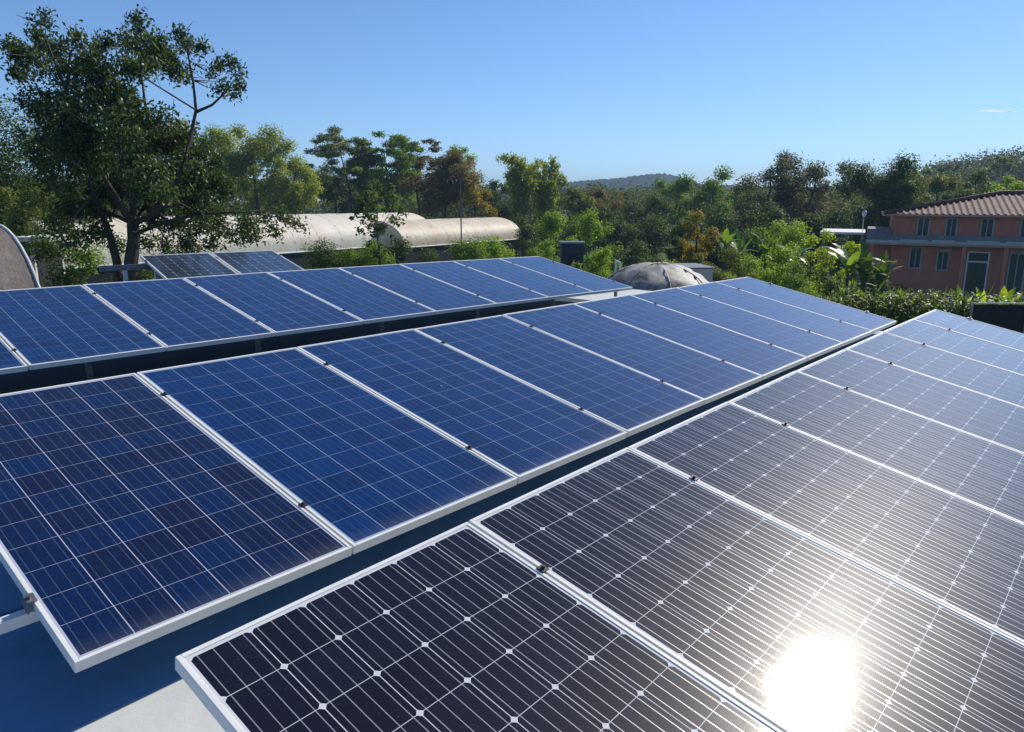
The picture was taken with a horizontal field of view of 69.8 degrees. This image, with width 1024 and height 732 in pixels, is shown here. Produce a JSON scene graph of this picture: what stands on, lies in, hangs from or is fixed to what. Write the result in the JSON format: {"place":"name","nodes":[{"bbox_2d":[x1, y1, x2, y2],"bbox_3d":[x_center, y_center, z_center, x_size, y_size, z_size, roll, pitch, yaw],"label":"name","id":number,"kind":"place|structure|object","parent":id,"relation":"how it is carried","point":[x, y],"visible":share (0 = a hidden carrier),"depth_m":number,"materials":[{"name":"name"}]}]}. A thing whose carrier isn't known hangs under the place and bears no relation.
{"place":"outdoors","nodes":[
{"label":"outdoors","id":0,"kind":"place"},
{"bbox_2d":[41,202,969,316],"bbox_3d":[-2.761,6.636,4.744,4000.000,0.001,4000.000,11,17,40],"label":"ground","id":1,"kind":"structure","parent":0,"point":[668,245],"depth_m":106.56,"materials":[{"name":"plant"}]},
{"bbox_2d":[0,224,40,289],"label":"tunnel shed","id":2,"kind":"structure","parent":1,"relation":"on","point":[17,270],"depth_m":23.17,"materials":[{"name":"metal"}]},
{"bbox_2d":[0,88,58,231],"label":"broadleaf tree","id":3,"kind":"object","parent":1,"relation":"on","point":[23,195],"visible":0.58,"depth_m":39.01,"materials":[{"name":"green plant"}]},
{"bbox_2d":[0,185,66,256],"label":"shrub","id":4,"kind":"object","parent":1,"relation":"on","point":[19,224],"visible":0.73,"depth_m":32.52,"materials":[{"name":"green plant"}]},
{"bbox_2d":[17,235,69,287],"bbox_3d":[-18.094,-2.050,29.057,1.400,6.127,2.200,-1,13,-5],"label":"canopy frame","id":5,"kind":"object","parent":1,"relation":"on","point":[42,269],"visible":0.11,"depth_m":28.08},
{"bbox_2d":[13,225,92,286],"bbox_3d":[-15.762,-1.603,25.971,2.743,6.666,2.411,-6,14,-27],"label":"shrub","id":6,"kind":"object","parent":1,"relation":"on","point":[41,252],"visible":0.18,"depth_m":25.07,"materials":[{"name":"green plant"}]},
{"bbox_2d":[62,241,110,276],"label":"shrub","id":7,"kind":"object","parent":1,"relation":"on","point":[83,258],"visible":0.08,"depth_m":25.35,"materials":[{"name":"green plant"}]},
{"bbox_2d":[0,4,310,281],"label":"broadleaf tree","id":8,"kind":"object","parent":1,"relation":"on","point":[116,97],"visible":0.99,"depth_m":17.23,"materials":[{"name":"green plant"}]},
{"bbox_2d":[175,118,255,210],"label":"broadleaf tree","id":9,"kind":"object","parent":1,"relation":"on","point":[223,141],"visible":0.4,"depth_m":92.95,"materials":[{"name":"green plant"}]},
{"bbox_2d":[21,212,429,284],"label":"greenhouse","id":10,"kind":"object","parent":1,"relation":"on","point":[338,229],"visible":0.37,"depth_m":65.17,"materials":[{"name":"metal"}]},
{"bbox_2d":[211,123,299,214],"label":"broadleaf tree","id":11,"kind":"object","parent":1,"relation":"on","point":[261,147],"visible":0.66,"depth_m":97.50,"materials":[{"name":"green plant"}]},
{"bbox_2d":[262,153,326,213],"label":"broadleaf tree","id":12,"kind":"object","parent":1,"relation":"on","point":[310,181],"visible":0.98,"depth_m":97.64,"materials":[{"name":"green plant"}]},
{"bbox_2d":[298,237,348,269],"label":"shrub","id":13,"kind":"object","parent":1,"relation":"on","point":[324,259],"visible":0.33,"depth_m":43.39,"materials":[{"name":"green plant"}]},
{"bbox_2d":[304,162,374,213],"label":"broadleaf tree","id":14,"kind":"object","parent":1,"relation":"on","point":[328,194],"visible":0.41,"depth_m":121.07,"materials":[{"name":"green plant"}]},
{"bbox_2d":[303,125,377,212],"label":"flat topped tree","id":15,"kind":"object","parent":1,"relation":"on","point":[328,151],"visible":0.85,"depth_m":111.64,"materials":[{"name":"green plant"}]},
{"bbox_2d":[337,238,395,266],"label":"shrub","id":16,"kind":"object","parent":1,"relation":"on","point":[352,258],"visible":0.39,"depth_m":43.08,"materials":[{"name":"green plant"}]},
{"bbox_2d":[349,182,409,264],"bbox_3d":[-7.195,-5.446,39.071,3.130,8.462,2.616,8,15,32],"label":"young tree","id":17,"kind":"object","parent":1,"relation":"on","point":[380,229],"visible":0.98,"depth_m":38.62,"materials":[{"name":"green plant"}]},
{"bbox_2d":[350,130,425,209],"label":"flat topped tree","id":18,"kind":"object","parent":1,"relation":"on","point":[378,173],"visible":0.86,"depth_m":110.55,"materials":[{"name":"green plant"}]},
{"bbox_2d":[359,177,421,212],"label":"broadleaf tree","id":19,"kind":"object","parent":1,"relation":"on","point":[411,200],"visible":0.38,"depth_m":125.04,"materials":[{"name":"green plant"}]},
{"bbox_2d":[381,138,443,215],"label":"flat topped tree","id":20,"kind":"object","parent":1,"relation":"on","point":[419,163],"visible":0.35,"depth_m":115.51,"materials":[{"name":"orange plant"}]},
{"bbox_2d":[389,234,438,263],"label":"shrub","id":21,"kind":"object","parent":1,"relation":"on","point":[402,248],"visible":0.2,"depth_m":48.02,"materials":[{"name":"green plant"}]},
{"bbox_2d":[393,147,482,218],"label":"broadleaf tree","id":22,"kind":"object","parent":1,"relation":"on","point":[444,176],"visible":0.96,"depth_m":106.40,"materials":[{"name":"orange plant"}]},
{"bbox_2d":[359,217,520,263],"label":"greenhouse","id":23,"kind":"object","parent":1,"relation":"on","point":[434,233],"visible":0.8,"depth_m":79.71,"materials":[{"name":"plastic"}]},
{"bbox_2d":[0,289,882,731],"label":"flat roof building","id":24,"kind":"structure","parent":1,"relation":"on","point":[44,687],"depth_m":2.72,"materials":[{"name":"concrete"}]},
{"bbox_2d":[0,607,38,634],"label":"mounting rack","id":25,"kind":"object","parent":24,"relation":"on","point":[14,620],"depth_m":2.34,"materials":[{"name":"metal"}]},
{"bbox_2d":[0,373,351,672],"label":"solar panel","id":26,"kind":"object","parent":25,"relation":"on","point":[136,510],"visible":1,"depth_m":2.87,"materials":[{"name":"glass"}]},
{"bbox_2d":[137,347,517,553],"bbox_3d":[-1.013,0.305,3.860,1.956,0.055,1.029,25,25,35],"label":"solar panel","id":27,"kind":"object","parent":25,"relation":"on","point":[356,467],"visible":0.95,"depth_m":3.69,"materials":[{"name":"glass"}]},
{"bbox_2d":[297,329,626,483],"bbox_3d":[-0.350,0.146,4.608,1.956,0.055,1.029,25,25,35],"label":"solar panel","id":28,"kind":"object","parent":25,"relation":"on","point":[521,431],"visible":0.91,"depth_m":4.46,"materials":[{"name":"glass"}]},
{"bbox_2d":[414,315,704,436],"bbox_3d":[0.312,-0.013,5.357,1.956,0.056,1.029,25,25,35],"label":"solar panel","id":29,"kind":"object","parent":25,"relation":"on","point":[629,401],"visible":0.91,"depth_m":5.23,"materials":[{"name":"glass"}]},
{"bbox_2d":[503,304,762,404],"bbox_3d":[0.974,-0.171,6.106,1.956,0.056,1.029,25,25,35],"label":"solar panel","id":30,"kind":"object","parent":25,"relation":"on","point":[708,378],"visible":0.92,"depth_m":6.00,"materials":[{"name":"glass"}]},
{"bbox_2d":[573,295,806,379],"bbox_3d":[1.636,-0.329,6.855,1.956,0.055,1.029,25,25,35],"label":"solar panel","id":31,"kind":"object","parent":25,"relation":"on","point":[763,359],"visible":0.91,"depth_m":6.75,"materials":[{"name":"glass"}]},
{"bbox_2d":[631,288,842,360],"bbox_3d":[2.298,-0.486,7.604,1.956,0.057,1.029,25,25,35],"label":"solar panel","id":32,"kind":"object","parent":25,"relation":"on","point":[809,344],"visible":0.88,"depth_m":7.51,"materials":[{"name":"glass"}]},
{"bbox_2d":[676,282,871,345],"bbox_3d":[2.960,-0.642,8.354,1.956,0.057,1.029,25,25,35],"label":"solar panel","id":33,"kind":"object","parent":25,"relation":"on","point":[844,333],"visible":0.93,"depth_m":8.27,"materials":[{"name":"glass"}]},
{"bbox_2d":[716,277,895,333],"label":"solar panel","id":34,"kind":"object","parent":25,"relation":"on","point":[873,323],"visible":0.91,"depth_m":9.03,"materials":[{"name":"glass"}]},
{"bbox_2d":[99,257,284,281],"bbox_3d":[-4.403,-1.190,10.845,2.720,0.634,1.282,-10,16,-39],"label":"mounting rack","id":35,"kind":"object","parent":24,"relation":"on","point":[124,268],"visible":0.06,"depth_m":10.59,"materials":[{"name":"metal"}]},
{"bbox_2d":[140,253,237,278],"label":"solar panel","id":36,"kind":"object","parent":35,"relation":"on","point":[167,266],"visible":0.53,"depth_m":10.83,"materials":[{"name":"glass"}]},
{"bbox_2d":[211,250,303,273],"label":"solar panel","id":37,"kind":"object","parent":35,"relation":"on","point":[241,262],"visible":0.53,"depth_m":11.50,"materials":[{"name":"glass"}]},
{"bbox_2d":[85,291,617,379],"bbox_3d":[-1.941,-0.686,8.698,1.374,0.607,9.408,12,17,41],"label":"mounting rack","id":38,"kind":"object","parent":24,"relation":"on","point":[89,370],"visible":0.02,"depth_m":7.22,"materials":[{"name":"metal"}]},
{"bbox_2d":[0,338,27,374],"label":"solar panel","id":39,"kind":"object","parent":38,"relation":"on","point":[11,361],"visible":1,"depth_m":5.51,"materials":[{"name":"glass"}]},
{"bbox_2d":[0,285,165,369],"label":"solar panel","id":40,"kind":"object","parent":38,"relation":"on","point":[44,327],"visible":1,"depth_m":6.29,"materials":[{"name":"glass"}]},
{"bbox_2d":[82,278,274,350],"bbox_3d":[-3.284,-0.561,7.187,1.956,0.055,1.029,25,25,37],"label":"solar panel","id":41,"kind":"object","parent":38,"relation":"on","point":[171,314],"visible":0.94,"depth_m":7.06,"materials":[{"name":"glass"}]},
{"bbox_2d":[183,272,362,335],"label":"solar panel","id":42,"kind":"object","parent":38,"relation":"on","point":[278,306],"visible":0.94,"depth_m":7.80,"materials":[{"name":"glass"}]},
{"bbox_2d":[267,268,435,323],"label":"solar panel","id":43,"kind":"object","parent":38,"relation":"on","point":[364,301],"visible":0.91,"depth_m":8.54,"materials":[{"name":"glass"}]},
{"bbox_2d":[339,264,496,313],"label":"solar panel","id":44,"kind":"object","parent":38,"relation":"on","point":[438,296],"visible":0.9,"depth_m":9.28,"materials":[{"name":"glass"}]},
{"bbox_2d":[400,261,548,305],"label":"solar panel","id":45,"kind":"object","parent":38,"relation":"on","point":[499,292],"visible":0.94,"depth_m":10.02,"materials":[{"name":"glass"}]},
{"bbox_2d":[453,258,593,299],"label":"solar panel","id":46,"kind":"object","parent":38,"relation":"on","point":[540,283],"visible":0.91,"depth_m":10.76,"materials":[{"name":"glass"}]},
{"bbox_2d":[498,256,632,293],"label":"solar panel","id":47,"kind":"object","parent":38,"relation":"on","point":[595,284],"visible":0.89,"depth_m":11.50,"materials":[{"name":"glass"}]},
{"bbox_3d":[2.525,0.461,4.212,1.378,0.381,8.258,11,17,40],"label":"mounting rack","id":48,"kind":"object","parent":24,"relation":"on","visible":0},
{"bbox_2d":[175,522,782,731],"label":"solar panel","id":49,"kind":"object","parent":48,"relation":"on","point":[466,627],"visible":1,"depth_m":1.90,"materials":[{"name":"glass"}]},
{"bbox_2d":[469,447,1023,731],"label":"solar panel","id":50,"kind":"object","parent":48,"relation":"on","point":[781,627],"visible":0.85,"depth_m":2.33,"materials":[{"name":"glass"}]},
{"bbox_2d":[628,402,1023,642],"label":"solar panel","id":51,"kind":"object","parent":48,"relation":"on","point":[963,556],"visible":0.85,"depth_m":3.08,"materials":[{"name":"glass"}]},
{"bbox_2d":[727,371,1023,523],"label":"solar panel","id":52,"kind":"object","parent":48,"relation":"on","point":[986,474],"visible":0.87,"depth_m":3.90,"materials":[{"name":"glass"}]},
{"bbox_2d":[796,349,1023,453],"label":"solar panel","id":53,"kind":"object","parent":48,"relation":"on","point":[991,419],"visible":0.86,"depth_m":4.71,"materials":[{"name":"glass"}]},
{"bbox_2d":[845,332,1023,407],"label":"solar panel","id":54,"kind":"object","parent":48,"relation":"on","point":[976,376],"visible":0.88,"depth_m":5.50,"materials":[{"name":"glass"}]},
{"bbox_2d":[883,319,1023,374],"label":"solar panel","id":55,"kind":"object","parent":48,"relation":"on","point":[976,349],"visible":0.83,"depth_m":6.29,"materials":[{"name":"glass"}]},
{"bbox_2d":[913,309,1023,351],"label":"solar panel","id":56,"kind":"object","parent":48,"relation":"on","point":[969,326],"visible":0.85,"depth_m":7.09,"materials":[{"name":"glass"}]},
{"bbox_2d":[444,234,495,260],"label":"shrub","id":57,"kind":"object","parent":1,"relation":"on","point":[469,251],"visible":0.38,"depth_m":50.46,"materials":[{"name":"green plant"}]},
{"bbox_2d":[448,169,497,217],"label":"broadleaf tree","id":58,"kind":"object","parent":1,"relation":"on","point":[470,194],"visible":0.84,"depth_m":105.66,"materials":[{"name":"plant"}]},
{"bbox_2d":[476,179,515,220],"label":"broadleaf tree","id":59,"kind":"object","parent":1,"relation":"on","point":[502,211],"visible":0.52,"depth_m":114.02,"materials":[{"name":"green plant"}]},
{"bbox_2d":[474,234,517,258],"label":"shrub","id":60,"kind":"object","parent":1,"relation":"on","point":[498,253],"visible":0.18,"depth_m":52.83,"materials":[{"name":"green plant"}]},
{"bbox_2d":[2,144,1023,243],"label":"wood","id":61,"kind":"object","parent":1,"relation":"on","point":[454,211],"visible":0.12,"depth_m":169.50,"materials":[{"name":"green plant"}]},
{"bbox_2d":[495,151,545,255],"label":"bamboo clump","id":62,"kind":"object","parent":1,"relation":"on","point":[519,188],"visible":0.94,"depth_m":99.86,"materials":[{"name":"green plant"}]},
{"bbox_2d":[511,224,548,257],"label":"shrub","id":63,"kind":"object","parent":1,"relation":"on","point":[526,238],"visible":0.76,"depth_m":82.43,"materials":[{"name":"green plant"}]},
{"bbox_2d":[523,154,569,228],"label":"bamboo clump","id":64,"kind":"object","parent":1,"relation":"on","point":[546,193],"visible":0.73,"depth_m":104.16,"materials":[{"name":"green plant"}]},
{"bbox_2d":[536,210,577,262],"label":"shrub","id":65,"kind":"object","parent":1,"relation":"on","point":[552,224],"visible":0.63,"depth_m":77.75,"materials":[{"name":"green plant"}]},
{"bbox_2d":[559,241,585,270],"bbox_3d":[4.826,-7.897,59.523,2.000,4.360,1.900,0,13,0],"label":"garden hut","id":66,"kind":"object","parent":1,"relation":"on","point":[570,251],"visible":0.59,"depth_m":58.45,"materials":[{"name":"metal"}]},
{"bbox_2d":[555,185,597,227],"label":"broadleaf tree","id":67,"kind":"object","parent":1,"relation":"on","point":[577,199],"visible":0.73,"depth_m":107.53,"materials":[{"name":"green plant"}]},
{"bbox_2d":[556,210,597,258],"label":"thicket","id":68,"kind":"object","parent":1,"relation":"on","point":[571,231],"visible":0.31,"depth_m":91.99,"materials":[{"name":"green plant"}]},
{"bbox_2d":[573,207,611,272],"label":"shrub","id":69,"kind":"object","parent":1,"relation":"on","point":[585,232],"visible":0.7,"depth_m":72.32,"materials":[{"name":"green plant"}]},
{"bbox_2d":[584,246,613,277],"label":"shrub","id":70,"kind":"object","parent":1,"relation":"on","point":[601,258],"visible":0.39,"depth_m":45.07,"materials":[{"name":"green plant"}]},
{"bbox_2d":[590,216,629,264],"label":"thicket","id":71,"kind":"object","parent":1,"relation":"on","point":[615,235],"visible":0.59,"depth_m":86.80,"materials":[{"name":"green plant"}]},
{"bbox_2d":[611,236,653,268],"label":"shrub","id":72,"kind":"object","parent":1,"relation":"on","point":[637,248],"visible":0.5,"depth_m":68.28,"materials":[{"name":"green plant"}]},
{"bbox_2d":[618,210,674,260],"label":"broadleaf tree","id":73,"kind":"object","parent":1,"relation":"on","point":[654,234],"visible":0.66,"depth_m":84.38,"materials":[{"name":"green plant"}]},
{"bbox_2d":[619,192,673,227],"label":"broadleaf tree","id":74,"kind":"object","parent":1,"relation":"on","point":[631,211],"visible":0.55,"depth_m":100.64,"materials":[{"name":"green plant"}]},
{"bbox_2d":[606,262,708,290],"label":"covered dome","id":75,"kind":"structure","parent":1,"relation":"on","point":[651,276],"depth_m":31.87,"materials":[{"name":"fabric"}]},
{"bbox_2d":[647,170,696,228],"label":"broadleaf tree","id":76,"kind":"object","parent":1,"relation":"on","point":[685,184],"visible":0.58,"depth_m":128.29,"materials":[{"name":"green plant"}]},
{"bbox_2d":[664,215,712,262],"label":"thicket","id":77,"kind":"object","parent":1,"relation":"on","point":[678,230],"visible":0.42,"depth_m":85.59,"materials":[{"name":"green plant"}]},
{"bbox_2d":[679,208,722,266],"bbox_3d":[13.769,-7.991,53.955,3.430,7.078,2.542,-4,13,-17],"label":"golden shrub","id":78,"kind":"object","parent":1,"relation":"on","point":[700,240],"visible":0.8,"depth_m":53.18,"materials":[{"name":"plant"}]},
{"bbox_2d":[674,165,744,241],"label":"broadleaf tree","id":79,"kind":"object","parent":1,"relation":"on","point":[706,197],"visible":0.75,"depth_m":122.27,"materials":[{"name":"green plant"}]},
{"bbox_2d":[699,204,742,268],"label":"thicket","id":80,"kind":"object","parent":1,"relation":"on","point":[712,258],"visible":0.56,"depth_m":80.95,"materials":[{"name":"green plant"}]},
{"bbox_2d":[713,244,763,281],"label":"shrub","id":81,"kind":"object","parent":1,"relation":"on","point":[730,256],"visible":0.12,"depth_m":47.28,"materials":[{"name":"green plant"}]},
{"bbox_2d":[706,183,779,250],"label":"broadleaf tree","id":82,"kind":"object","parent":1,"relation":"on","point":[753,203],"visible":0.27,"depth_m":89.67,"materials":[{"name":"green plant"}]},
{"bbox_2d":[733,205,792,264],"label":"thicket","id":83,"kind":"object","parent":1,"relation":"on","point":[777,214],"visible":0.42,"depth_m":81.68,"materials":[{"name":"green plant"}]},
{"bbox_2d":[728,149,806,230],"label":"broadleaf tree","id":84,"kind":"object","parent":1,"relation":"on","point":[785,181],"visible":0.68,"depth_m":96.06,"materials":[{"name":"green plant"}]},
{"bbox_2d":[738,241,802,287],"bbox_3d":[15.901,-5.111,45.338,3.738,5.286,4.144,11,17,40],"label":"shrub","id":85,"kind":"object","parent":1,"relation":"on","point":[781,256],"visible":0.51,"depth_m":44.56,"materials":[{"name":"green plant"}]},
{"bbox_2d":[754,218,813,288],"bbox_3d":[21.015,-8.348,57.422,4.746,6.340,5.027,6,14,23],"label":"shrub","id":86,"kind":"object","parent":1,"relation":"on","point":[794,237],"visible":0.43,"depth_m":56.70,"materials":[{"name":"green plant"}]},
{"bbox_2d":[777,258,823,298],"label":"shrub","id":87,"kind":"object","parent":1,"relation":"on","point":[798,286],"visible":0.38,"depth_m":40.53,"materials":[{"name":"green plant"}]},
{"bbox_2d":[777,207,831,272],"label":"thicket","id":88,"kind":"object","parent":1,"relation":"on","point":[816,224],"visible":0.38,"depth_m":78.19,"materials":[{"name":"green plant"}]},
{"bbox_2d":[767,151,857,254],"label":"broadleaf tree","id":89,"kind":"object","parent":1,"relation":"on","point":[817,190],"visible":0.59,"depth_m":97.23,"materials":[{"name":"green plant"}]},
{"bbox_2d":[811,228,837,300],"bbox_3d":[19.588,-5.553,45.797,1.799,5.991,2.228,11,17,40],"label":"shrub","id":90,"kind":"object","parent":1,"relation":"on","point":[827,255],"visible":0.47,"depth_m":45.55,"materials":[{"name":"green plant"}]},
{"bbox_2d":[814,269,852,307],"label":"shrub","id":91,"kind":"object","parent":1,"relation":"on","point":[828,282],"visible":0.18,"depth_m":34.40,"materials":[{"name":"green plant"}]},
{"bbox_2d":[820,203,865,272],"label":"thicket","id":92,"kind":"object","parent":1,"relation":"on","point":[834,217],"visible":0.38,"depth_m":79.40,"materials":[{"name":"green plant"}]},
{"bbox_2d":[820,243,885,299],"bbox_3d":[18.568,-4.038,40.383,2.517,5.365,3.292,-5,14,-24],"label":"banana plant","id":93,"kind":"object","parent":1,"relation":"on","point":[846,258],"visible":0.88,"depth_m":39.84,"materials":[{"name":"green plant"}]},
{"bbox_2d":[843,240,896,300],"bbox_3d":[19.432,-3.934,39.579,2.887,5.522,2.182,-9,16,-35],"label":"banana plant","id":94,"kind":"object","parent":1,"relation":"on","point":[866,265],"visible":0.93,"depth_m":39.38,"materials":[{"name":"green plant"}]},
{"bbox_2d":[849,250,901,296],"bbox_3d":[21.246,-4.309,42.831,3.328,4.843,1.854,2,13,6],"label":"banana plant","id":95,"kind":"object","parent":1,"relation":"on","point":[883,267],"visible":0.78,"depth_m":42.77,"materials":[{"name":"green plant"}]},
{"bbox_2d":[824,148,929,238],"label":"broadleaf tree","id":96,"kind":"object","parent":1,"relation":"on","point":[875,186],"visible":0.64,"depth_m":82.65,"materials":[{"name":"green plant"}]},
{"bbox_2d":[874,177,924,225],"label":"broadleaf tree","id":97,"kind":"object","parent":1,"relation":"on","point":[906,187],"visible":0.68,"depth_m":79.00,"materials":[{"name":"green plant"}]},
{"bbox_2d":[824,283,1023,330],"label":"leafy hedge","id":98,"kind":"object","parent":1,"relation":"on","point":[875,306],"visible":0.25,"depth_m":30.33,"materials":[{"name":"green plant"}]},
{"bbox_2d":[909,170,974,213],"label":"broadleaf tree","id":99,"kind":"object","parent":1,"relation":"on","point":[939,184],"visible":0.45,"depth_m":94.54,"materials":[{"name":"green plant"}]},
{"bbox_2d":[866,190,1023,307],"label":"red house","id":100,"kind":"structure","parent":1,"relation":"on","point":[969,244],"depth_m":51.22,"materials":[{"name":"paint"}]},
{"bbox_2d":[962,251,989,296],"bbox_3d":[32.208,-5.832,51.053,1.333,4.198,0.058,6,14,24],"label":"door","id":101,"kind":"structure","parent":100,"relation":"in","point":[977,263],"depth_m":50.90,"materials":[{"name":"teal glass"}]},
{"bbox_2d":[1005,251,1023,301],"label":"door","id":102,"kind":"structure","parent":100,"relation":"in","point":[1015,271],"depth_m":49.93,"materials":[{"name":"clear glass"}]},
{"bbox_2d":[938,169,1002,200],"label":"broadleaf tree","id":103,"kind":"object","parent":1,"relation":"on","point":[977,179],"visible":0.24,"depth_m":99.94,"materials":[{"name":"green plant"}]},
{"bbox_2d":[970,303,1023,333],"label":"net screen","id":104,"kind":"object","parent":1,"relation":"on","point":[1009,316],"visible":0.14,"depth_m":21.61,"materials":[{"name":"fabric"}]},
{"bbox_2d":[0,0,1023,201],"label":"sky","id":105,"kind":"structure","parent":0,"point":[610,89],"materials":[{"name":"blue"}]},
{"bbox_2d":[400,173,835,204],"bbox_3d":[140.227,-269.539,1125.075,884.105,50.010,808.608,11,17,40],"label":"hills","id":106,"kind":"structure","parent":0,"point":[645,180],"depth_m":1013.87,"materials":[{"name":"plant"}]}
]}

